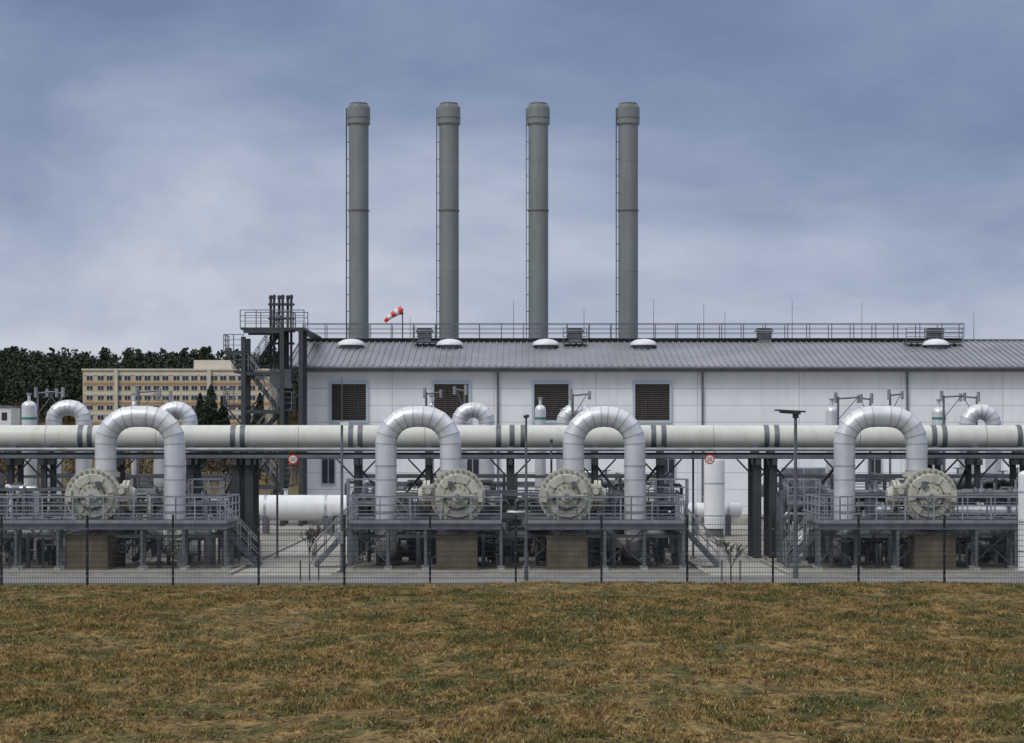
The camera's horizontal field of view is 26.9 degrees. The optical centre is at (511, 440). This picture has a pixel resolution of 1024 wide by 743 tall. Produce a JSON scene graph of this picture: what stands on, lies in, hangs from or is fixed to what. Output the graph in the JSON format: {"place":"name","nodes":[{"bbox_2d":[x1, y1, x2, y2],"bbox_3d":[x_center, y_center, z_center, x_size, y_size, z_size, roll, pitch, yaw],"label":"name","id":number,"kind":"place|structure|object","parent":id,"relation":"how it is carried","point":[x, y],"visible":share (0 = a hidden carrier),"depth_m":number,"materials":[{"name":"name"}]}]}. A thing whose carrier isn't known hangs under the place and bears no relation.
{"place":"outdoors","nodes":[
{"label":"outdoors","id":0,"kind":"place"},
{"bbox_2d":[232,530,346,575],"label":"concrete road","id":1,"kind":"structure","parent":0,"point":[298,552],"depth_m":94.87,"materials":[{"name":"concrete"}]},
{"bbox_2d":[217,498,261,566],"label":"access stairs","id":2,"kind":"structure","parent":1,"relation":"on","point":[253,560],"depth_m":91.06,"materials":[{"name":"metal"}]},
{"bbox_2d":[274,462,279,557],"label":"work lamp","id":3,"kind":"object","parent":1,"relation":"on","point":[276,463],"visible":0.96,"depth_m":98.46,"materials":[{"name":"metal"}]},
{"bbox_2d":[313,498,357,566],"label":"access stairs","id":4,"kind":"structure","parent":1,"relation":"on","point":[335,544],"depth_m":91.06,"materials":[{"name":"metal"}]},
{"bbox_2d":[0,399,1023,742],"bbox_3d":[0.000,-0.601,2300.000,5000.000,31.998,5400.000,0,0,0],"label":"ground","id":5,"kind":"structure","parent":0,"point":[292,623],"depth_m":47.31,"materials":[{"name":"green plant"}]},
{"bbox_2d":[0,405,20,451],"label":"site building","id":6,"kind":"structure","parent":5,"relation":"on","point":[9,414],"depth_m":420.00,"materials":[{"name":"white concrete"}]},
{"bbox_2d":[0,346,297,424],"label":"distant forest","id":7,"kind":"object","parent":5,"relation":"on","point":[23,372],"visible":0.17,"depth_m":676.15,"materials":[{"name":"plant"}]},
{"bbox_2d":[0,451,297,489],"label":"bare woodland","id":8,"kind":"object","parent":5,"relation":"on","point":[4,467],"visible":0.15,"depth_m":249.80,"materials":[{"name":"brown plant"}]},
{"bbox_2d":[81,360,276,424],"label":"office block","id":9,"kind":"structure","parent":5,"relation":"on","point":[106,392],"depth_m":599.88,"materials":[{"name":"concrete"}]},
{"bbox_2d":[84,373,269,423],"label":"windows and bands","id":10,"kind":"structure","parent":9,"relation":"in","point":[89,376],"depth_m":599.86,"materials":[{"name":"ceramic"}]},
{"bbox_2d":[194,393,212,471],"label":"pine tree","id":11,"kind":"object","parent":5,"relation":"on","point":[199,410],"visible":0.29,"depth_m":309.64,"materials":[{"name":"green plant"}]},
{"bbox_2d":[199,384,230,473],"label":"pine tree","id":12,"kind":"object","parent":5,"relation":"on","point":[209,416],"visible":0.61,"depth_m":299.47,"materials":[{"name":"green plant"}]},
{"bbox_2d":[214,395,233,473],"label":"pine tree","id":13,"kind":"object","parent":5,"relation":"on","point":[223,414],"visible":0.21,"depth_m":305.57,"materials":[{"name":"green plant"}]},
{"bbox_2d":[251,393,272,478],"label":"pine tree","id":14,"kind":"object","parent":5,"relation":"on","point":[258,406],"visible":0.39,"depth_m":299.61,"materials":[{"name":"green plant"}]},
{"bbox_2d":[4,499,1014,575],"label":"plant yard","id":15,"kind":"structure","parent":5,"relation":"on","point":[269,546],"depth_m":92.69,"materials":[{"name":"concrete"}]},
{"bbox_2d":[21,393,36,511],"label":"vent riser","id":16,"kind":"object","parent":15,"relation":"on","point":[28,411],"visible":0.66,"depth_m":102.70,"materials":[{"name":"metal"}]},
{"bbox_2d":[0,479,71,562],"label":"process pipework","id":17,"kind":"object","parent":15,"relation":"on","point":[17,488],"visible":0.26,"depth_m":95.09,"materials":[{"name":"metal"}]},
{"bbox_2d":[34,387,57,486],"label":"vent pipe","id":18,"kind":"object","parent":15,"relation":"on","point":[36,393],"visible":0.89,"depth_m":101.96,"materials":[{"name":"metal"}]},
{"bbox_2d":[46,387,64,484],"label":"vent pipe","id":19,"kind":"object","parent":15,"relation":"on","point":[62,393],"visible":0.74,"depth_m":104.97,"materials":[{"name":"metal"}]},
{"bbox_2d":[45,400,91,500],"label":"insulated pipe arch","id":20,"kind":"structure","parent":15,"relation":"on","point":[58,411],"depth_m":103.68,"materials":[{"name":"metal"}]},
{"bbox_2d":[65,533,121,569],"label":"concrete foundation","id":21,"kind":"object","parent":15,"relation":"on","point":[97,552],"visible":0.62,"depth_m":89.65,"materials":[{"name":"concrete"}]},
{"bbox_2d":[65,468,136,533],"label":"pipeline valve","id":22,"kind":"object","parent":21,"relation":"on","point":[93,482],"visible":0.84,"depth_m":90.72,"materials":[{"name":"paint"}]},
{"bbox_2d":[0,472,230,555],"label":"process pipework","id":23,"kind":"object","parent":15,"relation":"on","point":[143,489],"visible":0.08,"depth_m":101.04,"materials":[{"name":"metal"}]},
{"bbox_2d":[4,516,234,566],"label":"process pipework","id":24,"kind":"object","parent":15,"relation":"on","point":[52,544],"visible":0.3,"depth_m":91.80,"materials":[{"name":"metal"}]},
{"bbox_2d":[0,494,242,569],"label":"service platform","id":25,"kind":"structure","parent":15,"relation":"on","point":[133,518],"depth_m":89.42,"materials":[{"name":"metal"}]},
{"bbox_2d":[131,393,135,552],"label":"vent riser","id":26,"kind":"object","parent":15,"relation":"on","point":[133,467],"visible":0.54,"depth_m":102.92,"materials":[{"name":"metal"}]},
{"bbox_2d":[94,405,201,561],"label":"insulated pipe arch","id":27,"kind":"structure","parent":15,"relation":"on","point":[117,422],"depth_m":91.61,"materials":[{"name":"metal"}]},
{"bbox_2d":[135,386,160,551],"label":"vent pipe","id":28,"kind":"object","parent":15,"relation":"on","point":[137,393],"visible":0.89,"depth_m":101.97,"materials":[{"name":"metal"}]},
{"bbox_2d":[156,391,171,404],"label":"vent pipe","id":29,"kind":"object","parent":15,"relation":"on","point":[169,396],"visible":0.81,"depth_m":104.94,"materials":[{"name":"metal"}]},
{"bbox_2d":[117,467,229,549],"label":"process pipework","id":30,"kind":"object","parent":15,"relation":"on","point":[146,481],"visible":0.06,"depth_m":105.85,"materials":[{"name":"metal"}]},
{"bbox_2d":[154,401,197,551],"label":"insulated pipe arch","id":31,"kind":"structure","parent":15,"relation":"on","point":[185,413],"depth_m":103.66,"materials":[{"name":"metal"}]},
{"bbox_2d":[131,478,224,563],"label":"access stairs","id":32,"kind":"structure","parent":15,"relation":"on","point":[150,544],"depth_m":94.38,"materials":[{"name":"metal"}]},
{"bbox_2d":[259,488,350,533],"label":"horizontal vessel","id":33,"kind":"object","parent":15,"relation":"on","point":[307,507],"visible":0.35,"depth_m":123.37,"materials":[{"name":"white paint"}]},
{"bbox_2d":[338,377,348,571],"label":"camera mast","id":34,"kind":"object","parent":15,"relation":"on","point":[342,423],"visible":0.77,"depth_m":86.55,"materials":[{"name":"metal"}]},
{"bbox_2d":[346,478,435,562],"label":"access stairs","id":35,"kind":"structure","parent":15,"relation":"on","point":[348,487],"depth_m":94.20,"materials":[{"name":"metal"}]},
{"bbox_2d":[375,405,460,561],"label":"insulated pipe arch","id":36,"kind":"structure","parent":15,"relation":"on","point":[438,422],"depth_m":91.62,"materials":[{"name":"metal"}]},
{"bbox_2d":[346,494,504,569],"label":"service platform","id":37,"kind":"structure","parent":15,"relation":"on","point":[425,520],"depth_m":89.39,"materials":[{"name":"metal"}]},
{"bbox_2d":[345,473,505,554],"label":"process pipework","id":38,"kind":"object","parent":15,"relation":"on","point":[490,483],"visible":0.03,"depth_m":100.90,"materials":[{"name":"metal"}]},
{"bbox_2d":[423,388,441,479],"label":"vent pipe","id":39,"kind":"object","parent":15,"relation":"on","point":[425,393],"visible":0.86,"depth_m":101.96,"materials":[{"name":"metal"}]},
{"bbox_2d":[435,532,479,569],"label":"concrete foundation","id":40,"kind":"object","parent":15,"relation":"on","point":[462,552],"visible":0.76,"depth_m":89.65,"materials":[{"name":"concrete"}]},
{"bbox_2d":[418,468,484,533],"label":"pipeline valve","id":41,"kind":"object","parent":40,"relation":"on","point":[457,482],"visible":0.9,"depth_m":90.72,"materials":[{"name":"paint"}]},
{"bbox_2d":[453,385,466,403],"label":"vent pipe","id":42,"kind":"object","parent":15,"relation":"on","point":[464,390],"visible":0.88,"depth_m":104.95,"materials":[{"name":"metal"}]},
{"bbox_2d":[452,402,494,503],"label":"insulated pipe arch","id":43,"kind":"structure","parent":15,"relation":"on","point":[463,414],"depth_m":103.67,"materials":[{"name":"metal"}]},
{"bbox_2d":[365,478,618,548],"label":"process pipework","id":44,"kind":"object","parent":15,"relation":"on","point":[368,483],"visible":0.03,"depth_m":104.95,"materials":[{"name":"metal"}]},
{"bbox_2d":[329,484,679,562],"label":"process pipework","id":45,"kind":"object","parent":15,"relation":"on","point":[509,512],"visible":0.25,"depth_m":94.69,"materials":[{"name":"metal"}]},
{"bbox_2d":[0,446,1023,561],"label":"pipe rack","id":46,"kind":"object","parent":15,"relation":"on","point":[244,475],"visible":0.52,"depth_m":95.93,"materials":[{"name":"metal"}]},
{"bbox_2d":[0,425,1023,447],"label":"pipeline","id":47,"kind":"object","parent":46,"relation":"on","point":[505,436],"visible":0.84,"depth_m":96.53,"materials":[{"name":"beige paint"}]},
{"bbox_2d":[4,530,1023,575],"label":"kerb","id":48,"kind":"structure","parent":15,"relation":"on","point":[521,574],"depth_m":85.60,"materials":[{"name":"concrete"}]},
{"bbox_2d":[353,521,680,566],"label":"process pipework","id":49,"kind":"object","parent":15,"relation":"on","point":[507,536],"visible":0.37,"depth_m":91.52,"materials":[{"name":"metal"}]},
{"bbox_2d":[535,397,545,491],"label":"vent riser","id":50,"kind":"object","parent":15,"relation":"on","point":[540,419],"visible":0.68,"depth_m":102.77,"materials":[{"name":"metal"}]},
{"bbox_2d":[550,438,552,473],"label":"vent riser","id":51,"kind":"object","parent":15,"relation":"on","point":[551,459],"visible":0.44,"depth_m":95.98,"materials":[{"name":"metal"}]},
{"bbox_2d":[544,533,588,569],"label":"concrete foundation","id":52,"kind":"object","parent":15,"relation":"on","point":[568,552],"visible":0.83,"depth_m":89.65,"materials":[{"name":"concrete"}]},
{"bbox_2d":[539,468,605,533],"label":"pipeline valve","id":53,"kind":"object","parent":52,"relation":"on","point":[566,482],"visible":0.89,"depth_m":90.72,"materials":[{"name":"paint"}]},
{"bbox_2d":[556,404,590,479],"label":"insulated pipe arch","id":54,"kind":"structure","parent":15,"relation":"on","point":[564,416],"depth_m":103.66,"materials":[{"name":"metal"}]},
{"bbox_2d":[569,389,590,419],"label":"vent pipe","id":55,"kind":"object","parent":15,"relation":"on","point":[571,396],"visible":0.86,"depth_m":101.96,"materials":[{"name":"metal"}]},
{"bbox_2d":[514,470,682,555],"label":"process pipework","id":56,"kind":"object","parent":15,"relation":"on","point":[616,482],"visible":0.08,"depth_m":100.08,"materials":[{"name":"metal"}]},
{"bbox_2d":[522,494,685,569],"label":"service platform","id":57,"kind":"structure","parent":15,"relation":"on","point":[589,520],"depth_m":89.39,"materials":[{"name":"metal"}]},
{"bbox_2d":[563,405,645,561],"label":"insulated pipe arch","id":58,"kind":"structure","parent":15,"relation":"on","point":[585,422],"depth_m":91.62,"materials":[{"name":"metal"}]},
{"bbox_2d":[597,478,688,563],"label":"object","id":59,"kind":"structure","parent":15,"relation":"on","point":[686,494],"depth_m":94.38,"materials":[{"name":"metal"}]},
{"bbox_2d":[289,298,1023,522],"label":"compressor hall","id":60,"kind":"structure","parent":15,"relation":"on","point":[760,377],"depth_m":140.00,"materials":[{"name":"metal"}]},
{"bbox_2d":[321,459,335,484],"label":"window","id":61,"kind":"structure","parent":60,"relation":"in","point":[328,466],"depth_m":139.86,"materials":[{"name":"grey glass"}]},
{"bbox_2d":[329,382,368,422],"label":"louvre window","id":62,"kind":"structure","parent":60,"relation":"in","point":[355,395],"depth_m":139.89,"materials":[{"name":"metal"}]},
{"bbox_2d":[346,102,369,337],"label":"chimney","id":63,"kind":"object","parent":60,"relation":"on","point":[358,118],"visible":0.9,"depth_m":151.41,"materials":[{"name":"paint"}]},
{"bbox_2d":[384,306,403,339],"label":"windsock","id":64,"kind":"object","parent":60,"relation":"on","point":[395,312],"visible":1,"depth_m":148.44,"materials":[{"name":"fabric"}]},
{"bbox_2d":[436,102,460,337],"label":"chimney","id":65,"kind":"object","parent":60,"relation":"on","point":[448,118],"visible":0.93,"depth_m":151.41,"materials":[{"name":"paint"}]},
{"bbox_2d":[432,382,470,422],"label":"louvre window","id":66,"kind":"structure","parent":60,"relation":"in","point":[449,402],"depth_m":139.89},
{"bbox_2d":[467,459,478,473],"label":"window","id":67,"kind":"structure","parent":60,"relation":"in","point":[472,464],"depth_m":139.86,"materials":[{"name":"grey glass"}]},
{"bbox_2d":[526,102,549,337],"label":"chimney","id":68,"kind":"object","parent":60,"relation":"on","point":[537,118],"visible":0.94,"depth_m":151.40,"materials":[{"name":"paint"}]},
{"bbox_2d":[532,382,570,422],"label":"louvre window","id":69,"kind":"structure","parent":60,"relation":"in","point":[555,395],"depth_m":139.93,"materials":[{"name":"metal"}]},
{"bbox_2d":[616,102,639,337],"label":"chimney","id":70,"kind":"object","parent":60,"relation":"on","point":[627,118],"visible":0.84,"depth_m":151.40,"materials":[{"name":"paint"}]},
{"bbox_2d":[633,382,671,422],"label":"louvre window","id":71,"kind":"structure","parent":60,"relation":"in","point":[652,401],"depth_m":139.89,"materials":[{"name":"metal"}]},
{"bbox_2d":[664,459,674,482],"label":"window","id":72,"kind":"structure","parent":60,"relation":"in","point":[669,463],"depth_m":139.86,"materials":[{"name":"grey glass"}]},
{"bbox_2d":[781,467,825,522],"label":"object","id":73,"kind":"structure","parent":60,"relation":"in","point":[788,470],"depth_m":139.86,"materials":[{"name":"metal"}]},
{"bbox_2d":[867,459,881,483],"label":"window","id":74,"kind":"structure","parent":60,"relation":"in","point":[876,463],"depth_m":139.86,"materials":[{"name":"grey glass"}]},
{"bbox_2d":[680,496,741,535],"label":"horizontal vessel","id":75,"kind":"object","parent":15,"relation":"on","point":[733,510],"visible":0.52,"depth_m":121.66,"materials":[{"name":"white paint"}]},
{"bbox_2d":[704,451,724,537],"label":"vertical vessel","id":76,"kind":"object","parent":15,"relation":"on","point":[714,491],"visible":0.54,"depth_m":119.51,"materials":[{"name":"white paint"}]},
{"bbox_2d":[782,498,827,566],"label":"access stairs","id":77,"kind":"structure","parent":15,"relation":"on","point":[806,544],"depth_m":91.06,"materials":[{"name":"metal"}]},
{"bbox_2d":[798,526,833,563],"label":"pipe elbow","id":78,"kind":"object","parent":15,"relation":"on","point":[807,551],"visible":0.31,"depth_m":94.24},
{"bbox_2d":[784,478,875,561],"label":"access stairs","id":79,"kind":"structure","parent":15,"relation":"on","point":[789,503],"depth_m":94.38,"materials":[{"name":"metal"}]},
{"bbox_2d":[826,398,836,489],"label":"vent riser","id":80,"kind":"object","parent":15,"relation":"on","point":[831,414],"visible":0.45,"depth_m":102.79,"materials":[{"name":"metal"}]},
{"bbox_2d":[761,468,905,555],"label":"process pipework","id":81,"kind":"object","parent":15,"relation":"on","point":[780,483],"visible":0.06,"depth_m":100.34,"materials":[{"name":"metal"}]},
{"bbox_2d":[834,392,862,424],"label":"vent pipe","id":82,"kind":"object","parent":15,"relation":"on","point":[836,398],"visible":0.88,"depth_m":101.95,"materials":[{"name":"metal"}]},
{"bbox_2d":[797,478,905,546],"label":"process pipework","id":83,"kind":"object","parent":15,"relation":"on","point":[866,480],"visible":0.01,"depth_m":104.95,"materials":[{"name":"metal"}]},
{"bbox_2d":[857,393,872,485],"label":"vent pipe","id":84,"kind":"object","parent":15,"relation":"on","point":[870,398],"visible":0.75,"depth_m":104.95,"materials":[{"name":"metal"}]},
{"bbox_2d":[825,405,927,561],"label":"insulated pipe arch","id":85,"kind":"structure","parent":15,"relation":"on","point":[908,425],"depth_m":91.62,"materials":[{"name":"metal"}]},
{"bbox_2d":[887,389,903,485],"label":"vent pipe","id":86,"kind":"object","parent":15,"relation":"on","point":[889,394],"visible":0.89,"depth_m":105.95,"materials":[{"name":"metal"}]},
{"bbox_2d":[775,479,1017,562],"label":"process pipework","id":87,"kind":"object","parent":15,"relation":"on","point":[780,513],"visible":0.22,"depth_m":94.50,"materials":[{"name":"metal"}]},
{"bbox_2d":[801,494,1017,569],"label":"service platform","id":88,"kind":"structure","parent":15,"relation":"on","point":[962,519],"depth_m":89.50,"materials":[{"name":"metal"}]},
{"bbox_2d":[821,517,1013,566],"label":"process pipework","id":89,"kind":"object","parent":15,"relation":"on","point":[962,536],"visible":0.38,"depth_m":91.30,"materials":[{"name":"metal"}]},
{"bbox_2d":[899,534,957,569],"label":"concrete foundation","id":90,"kind":"object","parent":15,"relation":"on","point":[925,552],"visible":0.69,"depth_m":89.65,"materials":[{"name":"concrete"}]},
{"bbox_2d":[885,468,957,533],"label":"pipeline valve","id":91,"kind":"object","parent":90,"relation":"on","point":[928,482],"visible":0.81,"depth_m":90.72,"materials":[{"name":"paint"}]},
{"bbox_2d":[932,399,945,473],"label":"vent riser","id":92,"kind":"object","parent":15,"relation":"on","point":[937,415],"visible":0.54,"depth_m":102.78,"materials":[{"name":"metal"}]},
{"bbox_2d":[940,391,965,471],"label":"vent pipe","id":93,"kind":"object","parent":15,"relation":"on","point":[942,397],"visible":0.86,"depth_m":101.96,"materials":[{"name":"metal"}]},
{"bbox_2d":[959,392,979,424],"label":"vent pipe","id":94,"kind":"object","parent":15,"relation":"on","point":[977,397],"visible":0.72,"depth_m":104.95,"materials":[{"name":"metal"}]},
{"bbox_2d":[959,404,1001,489],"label":"insulated pipe arch","id":95,"kind":"structure","parent":15,"relation":"on","point":[973,414],"depth_m":103.68,"materials":[{"name":"metal"}]},
{"bbox_2d":[947,468,1018,554],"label":"process pipework","id":96,"kind":"object","parent":15,"relation":"on","point":[1002,478],"visible":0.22,"depth_m":99.76,"materials":[{"name":"metal"}]},
{"bbox_2d":[1015,471,1023,571],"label":"standing tank","id":97,"kind":"object","parent":15,"relation":"on","point":[1021,495],"visible":0.82,"depth_m":86.78,"materials":[{"name":"metal"}]},
{"bbox_2d":[0,515,1023,585],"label":"fence","id":98,"kind":"object","parent":5,"relation":"on","point":[601,556],"visible":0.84,"depth_m":79.95,"materials":[{"name":"metal"}]},
{"bbox_2d":[0,0,1023,361],"label":"sky","id":99,"kind":"structure","parent":0,"point":[169,169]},
{"bbox_2d":[3,576,1023,584],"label":"perimeter road","id":100,"kind":"structure","parent":0,"point":[359,579],"depth_m":83.24,"materials":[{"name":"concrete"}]},
{"bbox_2d":[300,523,325,580],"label":"bare sapling","id":101,"kind":"object","parent":100,"relation":"on","point":[314,533],"visible":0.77,"depth_m":82.45,"materials":[{"name":"brown plant"}]},
{"bbox_2d":[522,415,529,581],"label":"street lamp","id":102,"kind":"object","parent":100,"relation":"on","point":[526,518],"visible":0.72,"depth_m":81.95,"materials":[{"name":"metal"}]},
{"bbox_2d":[710,536,748,580],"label":"bare sapling","id":103,"kind":"object","parent":100,"relation":"on","point":[725,544],"visible":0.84,"depth_m":82.44,"materials":[{"name":"brown plant"}]},
{"bbox_2d":[774,409,805,577],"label":"street lamp","id":104,"kind":"object","parent":100,"relation":"on","point":[796,413],"visible":0.98,"depth_m":83.93,"materials":[{"name":"metal"}]},
{"bbox_2d":[260,525,798,528],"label":"concrete road","id":105,"kind":"structure","parent":0,"point":[314,527],"depth_m":133.15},
{"bbox_2d":[223,295,321,525],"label":"steel stair tower","id":106,"kind":"structure","parent":105,"relation":"on","point":[281,377],"depth_m":136.70,"materials":[{"name":"metal"}]},
{"bbox_2d":[680,529,785,575],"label":"concrete road","id":107,"kind":"structure","parent":0,"point":[708,562],"depth_m":94.10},
{"bbox_2d":[690,451,695,558],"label":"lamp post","id":108,"kind":"object","parent":107,"relation":"on","point":[693,506],"visible":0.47,"depth_m":97.95,"materials":[{"name":"metal"}]},
{"bbox_2d":[676,498,719,566],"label":"access stairs","id":109,"kind":"structure","parent":107,"relation":"on","point":[716,562],"depth_m":91.06,"materials":[{"name":"metal"}]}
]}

